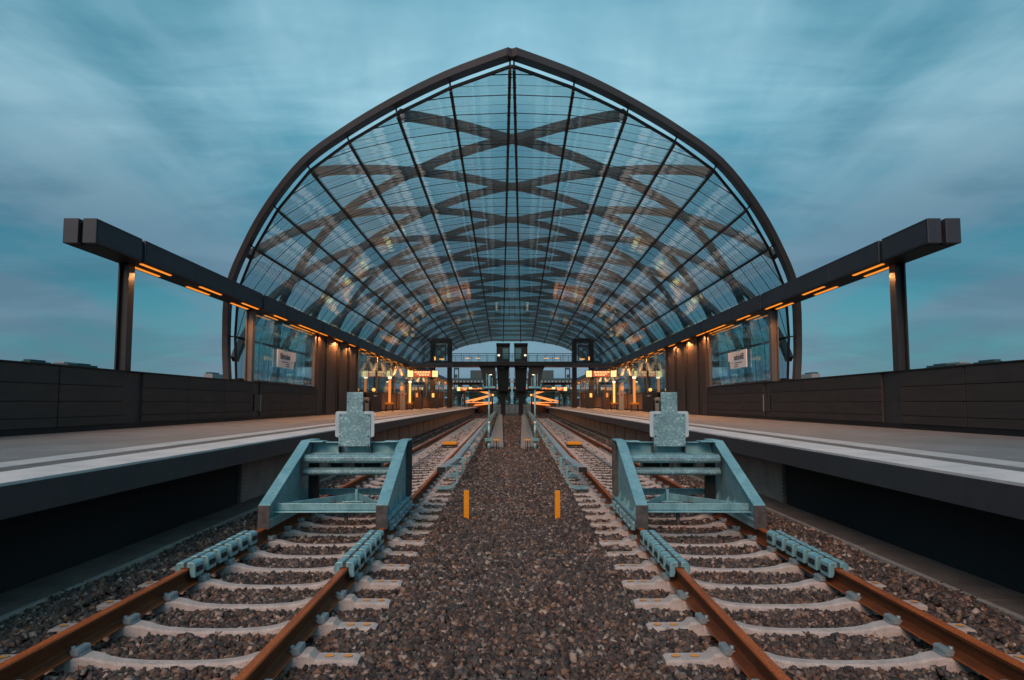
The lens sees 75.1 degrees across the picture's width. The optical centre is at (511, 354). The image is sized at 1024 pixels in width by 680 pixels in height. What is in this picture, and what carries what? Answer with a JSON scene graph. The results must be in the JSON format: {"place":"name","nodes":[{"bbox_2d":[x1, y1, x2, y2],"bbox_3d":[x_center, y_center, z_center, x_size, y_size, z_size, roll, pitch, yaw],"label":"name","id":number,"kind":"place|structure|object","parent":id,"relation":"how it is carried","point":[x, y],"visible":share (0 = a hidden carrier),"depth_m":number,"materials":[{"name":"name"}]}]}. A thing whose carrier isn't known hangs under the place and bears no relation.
{"place":"outdoors","nodes":[
{"label":"outdoors","id":0,"kind":"place"},
{"bbox_2d":[0,407,478,593],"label":"platform","id":1,"kind":"structure","parent":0,"point":[69,499],"depth_m":8.45,"materials":[{"name":"black concrete"}]},
{"bbox_2d":[0,359,446,436],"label":"parapet wall","id":2,"kind":"structure","parent":1,"relation":"on","point":[40,398],"depth_m":16.64,"materials":[{"name":"black metal"}]},
{"bbox_2d":[254,381,311,386],"bbox_3d":[-9.926,-0.002,29.345,0.056,2.677,7.970,0,-4,-1],"label":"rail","id":3,"kind":"object","parent":2,"relation":"on","point":[280,383],"visible":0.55,"depth_m":28.43,"materials":[{"name":"metal"}]},
{"bbox_2d":[277,349,295,368],"bbox_3d":[-9.827,0.207,29.030,0.062,0.820,2.430,0,-4,-1],"label":"station sign","id":4,"kind":"object","parent":3,"relation":"attached to","point":[286,359],"visible":1,"depth_m":28.91,"materials":[{"name":"white"}]},
{"bbox_2d":[358,350,375,392],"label":"glass screen","id":5,"kind":"object","parent":2,"relation":"on","point":[367,361],"visible":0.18,"depth_m":46.61,"materials":[{"name":"glass"}]},
{"bbox_2d":[378,357,393,393],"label":"glass screen","id":6,"kind":"object","parent":2,"relation":"on","point":[383,379],"visible":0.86,"depth_m":54.22,"materials":[{"name":"glass"}]},
{"bbox_2d":[395,364,407,394],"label":"glass screen","id":7,"kind":"object","parent":2,"relation":"on","point":[399,379],"visible":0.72,"depth_m":61.65,"materials":[{"name":"glass"}]},
{"bbox_2d":[63,218,446,395],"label":"lighting beam","id":8,"kind":"structure","parent":1,"relation":"on","point":[129,253],"depth_m":18.75,"materials":[{"name":"black metal"}]},
{"bbox_2d":[405,363,452,366],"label":"canopy arm","id":9,"kind":"object","parent":8,"relation":"attached to","point":[428,364],"visible":1,"depth_m":61.68},
{"bbox_2d":[407,367,437,377],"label":"departure board","id":10,"kind":"object","parent":9,"relation":"hanging from","point":[423,373],"visible":1,"depth_m":61.90,"materials":[{"name":"orange metal"}]},
{"bbox_2d":[316,334,358,415],"bbox_3d":[-9.970,1.370,38.274,0.240,4.127,9.440,0,-4,-1],"label":"stair enclosure","id":11,"kind":"object","parent":1,"relation":"on","point":[337,365],"visible":0.73,"depth_m":37.13,"materials":[{"name":"metal"}]},
{"bbox_2d":[366,388,381,411],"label":"ticket machine","id":12,"kind":"object","parent":1,"relation":"on","point":[375,403],"visible":0.88,"depth_m":46.30,"materials":[{"name":"black metal"}]},
{"bbox_2d":[400,382,405,409],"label":"information pillar","id":13,"kind":"structure","parent":1,"relation":"on","point":[402,394],"depth_m":58.74,"materials":[{"name":"grey metal"}]},
{"bbox_2d":[414,390,422,408],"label":"platform cabinet","id":14,"kind":"object","parent":1,"relation":"on","point":[418,399],"visible":0.96,"depth_m":69.70,"materials":[{"name":"black metal"}]},
{"bbox_2d":[430,390,438,407],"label":"platform cabinet","id":15,"kind":"object","parent":1,"relation":"on","point":[434,398],"visible":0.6,"depth_m":77.70,"materials":[{"name":"metal"}]},
{"bbox_2d":[430,338,451,407],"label":"lift tower","id":16,"kind":"structure","parent":1,"relation":"on","point":[434,352],"depth_m":86.13,"materials":[{"name":"black metal"}]},
{"bbox_2d":[464,388,493,413],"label":"lit ramp","id":17,"kind":"structure","parent":1,"relation":"on","point":[483,407],"depth_m":111.71,"materials":[{"name":"orange"}]},
{"bbox_2d":[435,378,511,410],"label":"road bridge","id":18,"kind":"structure","parent":0,"point":[466,380],"depth_m":259.79,"materials":[{"name":"grey"}]},
{"bbox_2d":[466,366,510,414],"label":"bridge pier","id":19,"kind":"structure","parent":0,"point":[502,373],"depth_m":98.67,"materials":[{"name":"metal"}]},
{"bbox_2d":[426,353,597,367],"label":"footbridge","id":20,"kind":"object","parent":19,"relation":"on","point":[513,364],"visible":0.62,"depth_m":98.19,"materials":[{"name":"metal"}]},
{"bbox_2d":[496,343,509,360],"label":"bridge cabin","id":21,"kind":"object","parent":20,"relation":"on","point":[503,347],"visible":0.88,"depth_m":98.93,"materials":[{"name":"black metal"}]},
{"bbox_2d":[514,343,527,360],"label":"bridge cabin","id":22,"kind":"object","parent":20,"relation":"on","point":[520,347],"visible":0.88,"depth_m":98.94,"materials":[{"name":"black metal"}]},
{"bbox_2d":[0,412,1023,679],"bbox_3d":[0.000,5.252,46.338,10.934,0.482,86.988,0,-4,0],"label":"ballast gravel","id":23,"kind":"structure","parent":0,"point":[512,578],"depth_m":5.89,"materials":[{"name":"stone"}]},
{"bbox_2d":[0,642,361,674],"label":"railway sleeper","id":24,"kind":"object","parent":23,"relation":"on","point":[84,654],"visible":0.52,"depth_m":4.57,"materials":[{"name":"concrete"}]},
{"bbox_2d":[47,612,378,640],"bbox_3d":[-2.338,2.203,5.247,2.540,0.290,0.246,0,-4,-1],"label":"railway sleeper","id":25,"kind":"object","parent":23,"relation":"on","point":[135,626],"visible":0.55,"depth_m":5.20,"materials":[{"name":"concrete"}]},
{"bbox_2d":[0,413,477,621],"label":"cable trough","id":26,"kind":"object","parent":23,"relation":"on","point":[18,600],"visible":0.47,"depth_m":7.28,"materials":[{"name":"concrete"}]},
{"bbox_2d":[96,590,391,614],"bbox_3d":[-2.352,2.251,5.886,2.540,0.290,0.246,0,-4,-1],"label":"railway sleeper","id":27,"kind":"object","parent":23,"relation":"on","point":[349,602],"visible":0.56,"depth_m":5.84,"materials":[{"name":"concrete"}]},
{"bbox_2d":[138,572,402,593],"bbox_3d":[-2.354,2.300,6.524,2.540,0.290,0.246,0,-4,-1],"label":"railway sleeper","id":28,"kind":"object","parent":23,"relation":"on","point":[206,581],"visible":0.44,"depth_m":6.47,"materials":[{"name":"concrete"}]},
{"bbox_2d":[169,557,409,576],"bbox_3d":[-2.376,2.343,7.162,2.540,0.290,0.246,0,-4,-1],"label":"railway sleeper","id":29,"kind":"object","parent":23,"relation":"on","point":[232,566],"visible":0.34,"depth_m":7.11,"materials":[{"name":"concrete"}]},
{"bbox_2d":[236,545,417,561],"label":"railway sleeper","id":30,"kind":"object","parent":23,"relation":"on","point":[253,550],"visible":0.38,"depth_m":7.75,"materials":[{"name":"concrete"}]},
{"bbox_2d":[257,534,424,549],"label":"railway sleeper","id":31,"kind":"object","parent":23,"relation":"on","point":[391,542],"visible":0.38,"depth_m":8.39,"materials":[{"name":"concrete"}]},
{"bbox_2d":[0,412,483,679],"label":"rail","id":32,"kind":"object","parent":31,"relation":"on","point":[39,659],"visible":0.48,"depth_m":5.08,"materials":[{"name":"brown metal"}]},
{"bbox_2d":[175,557,203,577],"bbox_3d":[-3.107,2.061,6.449,0.216,0.143,0.260,0,-4,-1],"label":"friction shoe","id":33,"kind":"object","parent":32,"relation":"attached to","point":[195,565],"visible":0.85,"depth_m":6.35,"materials":[{"name":"teal metal"}]},
{"bbox_2d":[190,551,215,569],"bbox_3d":[-3.111,2.082,6.734,0.216,0.143,0.260,0,-4,-1],"label":"friction shoe","id":34,"kind":"object","parent":32,"relation":"attached to","point":[208,558],"visible":0.58,"depth_m":6.65,"materials":[{"name":"teal metal"}]},
{"bbox_2d":[203,545,227,562],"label":"friction shoe","id":35,"kind":"object","parent":32,"relation":"attached to","point":[221,551],"visible":0.6,"depth_m":6.94,"materials":[{"name":"teal metal"}]},
{"bbox_2d":[215,539,237,556],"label":"friction shoe","id":36,"kind":"object","parent":32,"relation":"attached to","point":[232,545],"visible":0.6,"depth_m":7.22,"materials":[{"name":"teal metal"}]},
{"bbox_2d":[226,534,247,550],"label":"friction shoe","id":37,"kind":"object","parent":32,"relation":"attached to","point":[242,539],"visible":0.55,"depth_m":7.51,"materials":[{"name":"teal metal"}]},
{"bbox_2d":[236,530,256,545],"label":"friction shoe","id":38,"kind":"object","parent":32,"relation":"attached to","point":[252,536],"visible":0.64,"depth_m":7.79,"materials":[{"name":"teal metal"}]},
{"bbox_2d":[233,418,487,679],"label":"rail","id":39,"kind":"object","parent":31,"relation":"on","point":[272,658],"visible":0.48,"depth_m":4.96,"materials":[{"name":"brown metal"}]},
{"bbox_2d":[257,392,413,529],"bbox_3d":[-2.401,1.442,9.567,1.751,1.805,2.275,0,-4,-1],"label":"buffer stop","id":40,"kind":"object","parent":39,"relation":"on","point":[294,489],"visible":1,"depth_m":9.83,"materials":[{"name":"metal"}]},
{"bbox_2d":[334,556,358,576],"bbox_3d":[-1.602,2.063,6.472,0.216,0.143,0.260,0,-4,-1],"label":"friction shoe","id":41,"kind":"object","parent":39,"relation":"attached to","point":[351,563],"visible":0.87,"depth_m":6.35,"materials":[{"name":"teal metal"}]},
{"bbox_2d":[342,550,364,569],"bbox_3d":[-1.606,2.084,6.757,0.216,0.143,0.260,0,-4,-1],"label":"friction shoe","id":42,"kind":"object","parent":39,"relation":"attached to","point":[358,555],"visible":0.56,"depth_m":6.68,"materials":[{"name":"teal metal"}]},
{"bbox_2d":[349,544,369,562],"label":"friction shoe","id":43,"kind":"object","parent":39,"relation":"attached to","point":[365,549],"visible":0.48,"depth_m":6.96,"materials":[{"name":"teal metal"}]},
{"bbox_2d":[354,539,374,556],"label":"friction shoe","id":44,"kind":"object","parent":39,"relation":"attached to","point":[370,543],"visible":0.54,"depth_m":7.25,"materials":[{"name":"teal metal"}]},
{"bbox_2d":[276,525,429,538],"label":"railway sleeper","id":45,"kind":"object","parent":23,"relation":"on","point":[291,532],"visible":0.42,"depth_m":9.03,"materials":[{"name":"concrete"}]},
{"bbox_2d":[292,517,433,529],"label":"railway sleeper","id":46,"kind":"object","parent":23,"relation":"on","point":[404,520],"visible":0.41,"depth_m":9.66,"materials":[{"name":"concrete"}]},
{"bbox_2d":[305,510,438,520],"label":"railway sleeper","id":47,"kind":"object","parent":23,"relation":"on","point":[413,515],"visible":0.3,"depth_m":10.30,"materials":[{"name":"concrete"}]},
{"bbox_2d":[318,504,441,513],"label":"railway sleeper","id":48,"kind":"object","parent":23,"relation":"on","point":[418,508],"visible":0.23,"depth_m":10.93,"materials":[{"name":"concrete"}]},
{"bbox_2d":[343,478,455,484],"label":"railway sleeper","id":49,"kind":"object","parent":23,"relation":"on","point":[372,481],"visible":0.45,"depth_m":14.77,"materials":[{"name":"concrete"}]},
{"bbox_2d":[350,475,458,480],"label":"railway sleeper","id":50,"kind":"object","parent":23,"relation":"on","point":[376,478],"visible":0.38,"depth_m":15.41,"materials":[{"name":"concrete"}]},
{"bbox_2d":[436,411,495,488],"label":"conductor rail","id":51,"kind":"object","parent":50,"relation":"on","point":[458,457],"visible":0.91,"depth_m":15.85,"materials":[{"name":"metal"}]},
{"bbox_2d":[484,374,494,448],"bbox_3d":[-0.862,2.248,25.694,0.430,3.000,0.320,0,-4,-1],"label":"signal post","id":52,"kind":"object","parent":23,"relation":"on","point":[488,439],"visible":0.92,"depth_m":25.65,"materials":[{"name":"black metal"}]},
{"bbox_2d":[490,413,502,448],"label":"path","id":53,"kind":"structure","parent":23,"relation":"on","point":[497,432],"depth_m":36.93,"materials":[{"name":"concrete"}]},
{"bbox_2d":[521,413,533,448],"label":"path","id":54,"kind":"structure","parent":23,"relation":"on","point":[526,432],"depth_m":36.93,"materials":[{"name":"concrete"}]},
{"bbox_2d":[529,374,539,448],"bbox_3d":[0.862,2.248,25.694,0.430,3.000,0.320,0,-4,1],"label":"signal post","id":55,"kind":"object","parent":23,"relation":"on","point":[534,439],"visible":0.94,"depth_m":25.65,"materials":[{"name":"black metal"}]},
{"bbox_2d":[513,366,557,414],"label":"bridge pier","id":56,"kind":"structure","parent":23,"relation":"on","point":[521,373],"depth_m":98.67,"materials":[{"name":"black metal"}]},
{"bbox_2d":[565,475,673,480],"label":"railway sleeper","id":57,"kind":"object","parent":23,"relation":"on","point":[646,478],"visible":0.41,"depth_m":15.41,"materials":[{"name":"concrete"}]},
{"bbox_2d":[528,411,587,488],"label":"conductor rail","id":58,"kind":"object","parent":57,"relation":"on","point":[565,457],"visible":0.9,"depth_m":15.83,"materials":[{"name":"metal"}]},
{"bbox_2d":[568,478,680,484],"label":"railway sleeper","id":59,"kind":"object","parent":23,"relation":"on","point":[651,481],"visible":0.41,"depth_m":14.77,"materials":[{"name":"concrete"}]},
{"bbox_2d":[582,504,705,513],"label":"railway sleeper","id":60,"kind":"object","parent":23,"relation":"on","point":[605,508],"visible":0.21,"depth_m":10.93,"materials":[{"name":"concrete"}]},
{"bbox_2d":[585,510,718,520],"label":"railway sleeper","id":61,"kind":"object","parent":23,"relation":"on","point":[610,515],"visible":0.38,"depth_m":10.30,"materials":[{"name":"concrete"}]},
{"bbox_2d":[590,517,731,529],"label":"railway sleeper","id":62,"kind":"object","parent":23,"relation":"on","point":[619,520],"visible":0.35,"depth_m":9.66,"materials":[{"name":"concrete"}]},
{"bbox_2d":[594,525,747,538],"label":"railway sleeper","id":63,"kind":"object","parent":23,"relation":"on","point":[732,532],"visible":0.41,"depth_m":9.03,"materials":[{"name":"concrete"}]},
{"bbox_2d":[599,534,766,549],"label":"railway sleeper","id":64,"kind":"object","parent":23,"relation":"on","point":[632,542],"visible":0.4,"depth_m":8.39,"materials":[{"name":"concrete"}]},
{"bbox_2d":[533,415,790,679],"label":"rail","id":65,"kind":"object","parent":64,"relation":"on","point":[751,658],"visible":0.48,"depth_m":4.96,"materials":[{"name":"brown metal"}]},
{"bbox_2d":[649,539,669,556],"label":"friction shoe","id":66,"kind":"object","parent":65,"relation":"attached to","point":[653,543],"visible":0.59,"depth_m":7.25,"materials":[{"name":"teal metal"}]},
{"bbox_2d":[654,544,674,562],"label":"friction shoe","id":67,"kind":"object","parent":65,"relation":"attached to","point":[658,549],"visible":0.65,"depth_m":6.96,"materials":[{"name":"teal metal"}]},
{"bbox_2d":[659,550,681,569],"bbox_3d":[1.606,2.084,6.757,0.216,0.143,0.260,0,-4,1],"label":"friction shoe","id":68,"kind":"object","parent":65,"relation":"attached to","point":[665,555],"visible":0.57,"depth_m":6.68,"materials":[{"name":"teal metal"}]},
{"bbox_2d":[665,556,689,576],"bbox_3d":[1.602,2.063,6.472,0.216,0.143,0.260,0,-4,1],"label":"friction shoe","id":69,"kind":"object","parent":65,"relation":"attached to","point":[672,563],"visible":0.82,"depth_m":6.35,"materials":[{"name":"teal metal"}]},
{"bbox_2d":[610,392,766,529],"bbox_3d":[2.401,1.442,9.567,1.751,1.805,2.275,0,-4,1],"label":"buffer stop","id":70,"kind":"object","parent":65,"relation":"on","point":[729,489],"visible":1,"depth_m":9.83,"materials":[{"name":"metal"}]},
{"bbox_2d":[540,412,1023,679],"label":"rail","id":71,"kind":"object","parent":64,"relation":"on","point":[984,659],"visible":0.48,"depth_m":5.08,"materials":[{"name":"brown metal"}]},
{"bbox_2d":[767,530,787,545],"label":"friction shoe","id":72,"kind":"object","parent":71,"relation":"attached to","point":[771,536],"visible":0.62,"depth_m":7.79,"materials":[{"name":"teal metal"}]},
{"bbox_2d":[776,534,797,550],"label":"friction shoe","id":73,"kind":"object","parent":71,"relation":"attached to","point":[781,539],"visible":0.66,"depth_m":7.51,"materials":[{"name":"teal metal"}]},
{"bbox_2d":[786,539,808,556],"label":"friction shoe","id":74,"kind":"object","parent":71,"relation":"attached to","point":[791,545],"visible":0.59,"depth_m":7.22,"materials":[{"name":"teal metal"}]},
{"bbox_2d":[796,545,820,562],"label":"friction shoe","id":75,"kind":"object","parent":71,"relation":"attached to","point":[802,551],"visible":0.62,"depth_m":6.94,"materials":[{"name":"teal metal"}]},
{"bbox_2d":[808,551,833,569],"bbox_3d":[3.111,2.082,6.734,0.216,0.143,0.260,0,-4,1],"label":"friction shoe","id":76,"kind":"object","parent":71,"relation":"attached to","point":[815,558],"visible":0.61,"depth_m":6.65,"materials":[{"name":"teal metal"}]},
{"bbox_2d":[820,557,848,577],"bbox_3d":[3.107,2.061,6.449,0.216,0.143,0.260,0,-4,1],"label":"friction shoe","id":77,"kind":"object","parent":71,"relation":"attached to","point":[828,565],"visible":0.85,"depth_m":6.35,"materials":[{"name":"teal metal"}]},
{"bbox_2d":[606,545,787,561],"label":"railway sleeper","id":78,"kind":"object","parent":23,"relation":"on","point":[770,550],"visible":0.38,"depth_m":7.75,"materials":[{"name":"concrete"}]},
{"bbox_2d":[614,557,854,576],"bbox_3d":[2.376,2.343,7.162,2.540,0.290,0.246,0,-4,1],"label":"railway sleeper","id":79,"kind":"object","parent":23,"relation":"on","point":[790,566],"visible":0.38,"depth_m":7.11,"materials":[{"name":"concrete"}]},
{"bbox_2d":[621,572,885,593],"bbox_3d":[2.354,2.300,6.524,2.540,0.290,0.246,0,-4,1],"label":"railway sleeper","id":80,"kind":"object","parent":23,"relation":"on","point":[817,581],"visible":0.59,"depth_m":6.47,"materials":[{"name":"concrete"}]},
{"bbox_2d":[632,590,927,614],"bbox_3d":[2.352,2.251,5.886,2.540,0.290,0.246,0,-4,1],"label":"railway sleeper","id":81,"kind":"object","parent":23,"relation":"on","point":[674,602],"visible":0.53,"depth_m":5.84,"materials":[{"name":"concrete"}]},
{"bbox_2d":[546,413,1023,621],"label":"cable trough","id":82,"kind":"object","parent":23,"relation":"on","point":[1005,600],"visible":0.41,"depth_m":7.28,"materials":[{"name":"concrete"}]},
{"bbox_2d":[645,612,976,640],"bbox_3d":[2.338,2.203,5.247,2.540,0.290,0.246,0,-4,1],"label":"railway sleeper","id":83,"kind":"object","parent":23,"relation":"on","point":[887,626],"visible":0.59,"depth_m":5.20,"materials":[{"name":"concrete"}]},
{"bbox_2d":[662,642,1023,674],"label":"railway sleeper","id":84,"kind":"object","parent":23,"relation":"on","point":[939,654],"visible":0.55,"depth_m":4.57,"materials":[{"name":"concrete"}]},
{"bbox_2d":[453,404,570,411],"bbox_3d":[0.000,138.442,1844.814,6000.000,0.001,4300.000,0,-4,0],"label":"ground","id":85,"kind":"structure","parent":0,"point":[456,405],"depth_m":571.13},
{"bbox_2d":[222,47,801,393],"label":"station hall","id":86,"kind":"structure","parent":85,"relation":"on","point":[503,261],"depth_m":38.61,"materials":[{"name":"black metal"}]},
{"bbox_2d":[0,0,1023,403],"label":"sky","id":87,"kind":"structure","parent":0,"point":[171,125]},
{"bbox_2d":[512,378,588,410],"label":"road bridge","id":88,"kind":"structure","parent":0,"point":[557,380],"depth_m":259.79,"materials":[{"name":"grey"}]},
{"bbox_2d":[545,407,1023,593],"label":"platform","id":89,"kind":"structure","parent":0,"point":[954,499],"depth_m":8.45,"materials":[{"name":"black concrete"}]},
{"bbox_2d":[530,388,559,413],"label":"lit ramp","id":90,"kind":"structure","parent":89,"relation":"on","point":[540,407],"depth_m":111.71,"materials":[{"name":"orange"}]},
{"bbox_2d":[572,338,593,407],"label":"lift tower","id":91,"kind":"structure","parent":89,"relation":"on","point":[589,352],"depth_m":86.13,"materials":[{"name":"metal"}]},
{"bbox_2d":[585,390,593,407],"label":"platform cabinet","id":92,"kind":"object","parent":89,"relation":"on","point":[589,398],"visible":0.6,"depth_m":77.70,"materials":[{"name":"metal"}]},
{"bbox_2d":[601,390,609,408],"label":"platform cabinet","id":93,"kind":"object","parent":89,"relation":"on","point":[605,399],"visible":0.96,"depth_m":69.70,"materials":[{"name":"black metal"}]},
{"bbox_2d":[618,382,623,409],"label":"information pillar","id":94,"kind":"structure","parent":89,"relation":"on","point":[621,394],"depth_m":58.74,"materials":[{"name":"grey metal"}]},
{"bbox_2d":[642,388,657,411],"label":"ticket machine","id":95,"kind":"object","parent":89,"relation":"on","point":[648,403],"visible":0.85,"depth_m":46.30,"materials":[{"name":"black metal"}]},
{"bbox_2d":[665,334,707,415],"bbox_3d":[9.970,1.370,38.274,0.240,4.127,9.440,0,-4,1],"label":"stair enclosure","id":96,"kind":"object","parent":89,"relation":"on","point":[686,365],"visible":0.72,"depth_m":37.13,"materials":[{"name":"metal"}]},
{"bbox_2d":[577,218,960,395],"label":"lighting beam","id":97,"kind":"structure","parent":89,"relation":"on","point":[894,253],"depth_m":18.75,"materials":[{"name":"black metal"}]},
{"bbox_2d":[571,363,618,366],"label":"canopy arm","id":98,"kind":"object","parent":97,"relation":"attached to","point":[594,364],"visible":1,"depth_m":61.68},
{"bbox_2d":[586,367,616,377],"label":"departure board","id":99,"kind":"object","parent":98,"relation":"hanging from","point":[600,373],"visible":1,"depth_m":61.90,"materials":[{"name":"orange"}]},
{"bbox_2d":[577,359,1023,436],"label":"parapet wall","id":100,"kind":"structure","parent":89,"relation":"on","point":[983,398],"depth_m":16.64,"materials":[{"name":"black metal"}]},
{"bbox_2d":[616,364,628,394],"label":"glass screen","id":101,"kind":"object","parent":100,"relation":"on","point":[624,379],"visible":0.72,"depth_m":61.65,"materials":[{"name":"glass"}]},
{"bbox_2d":[630,357,645,393],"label":"glass screen","id":102,"kind":"object","parent":100,"relation":"on","point":[640,380],"visible":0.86,"depth_m":54.22,"materials":[{"name":"glass"}]},
{"bbox_2d":[648,350,665,392],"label":"glass screen","id":103,"kind":"object","parent":100,"relation":"on","point":[656,361],"visible":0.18,"depth_m":46.61,"materials":[{"name":"glass"}]},
{"bbox_2d":[712,381,769,386],"bbox_3d":[9.926,-0.002,29.345,0.056,2.677,7.970,0,-4,1],"label":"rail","id":104,"kind":"object","parent":100,"relation":"on","point":[743,383],"visible":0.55,"depth_m":28.43,"materials":[{"name":"metal"}]},
{"bbox_2d":[728,349,746,368],"bbox_3d":[9.827,0.207,29.030,0.062,0.820,2.430,0,-4,1],"label":"station sign","id":105,"kind":"object","parent":104,"relation":"attached to","point":[737,359],"visible":1,"depth_m":28.91,"materials":[{"name":"white"}]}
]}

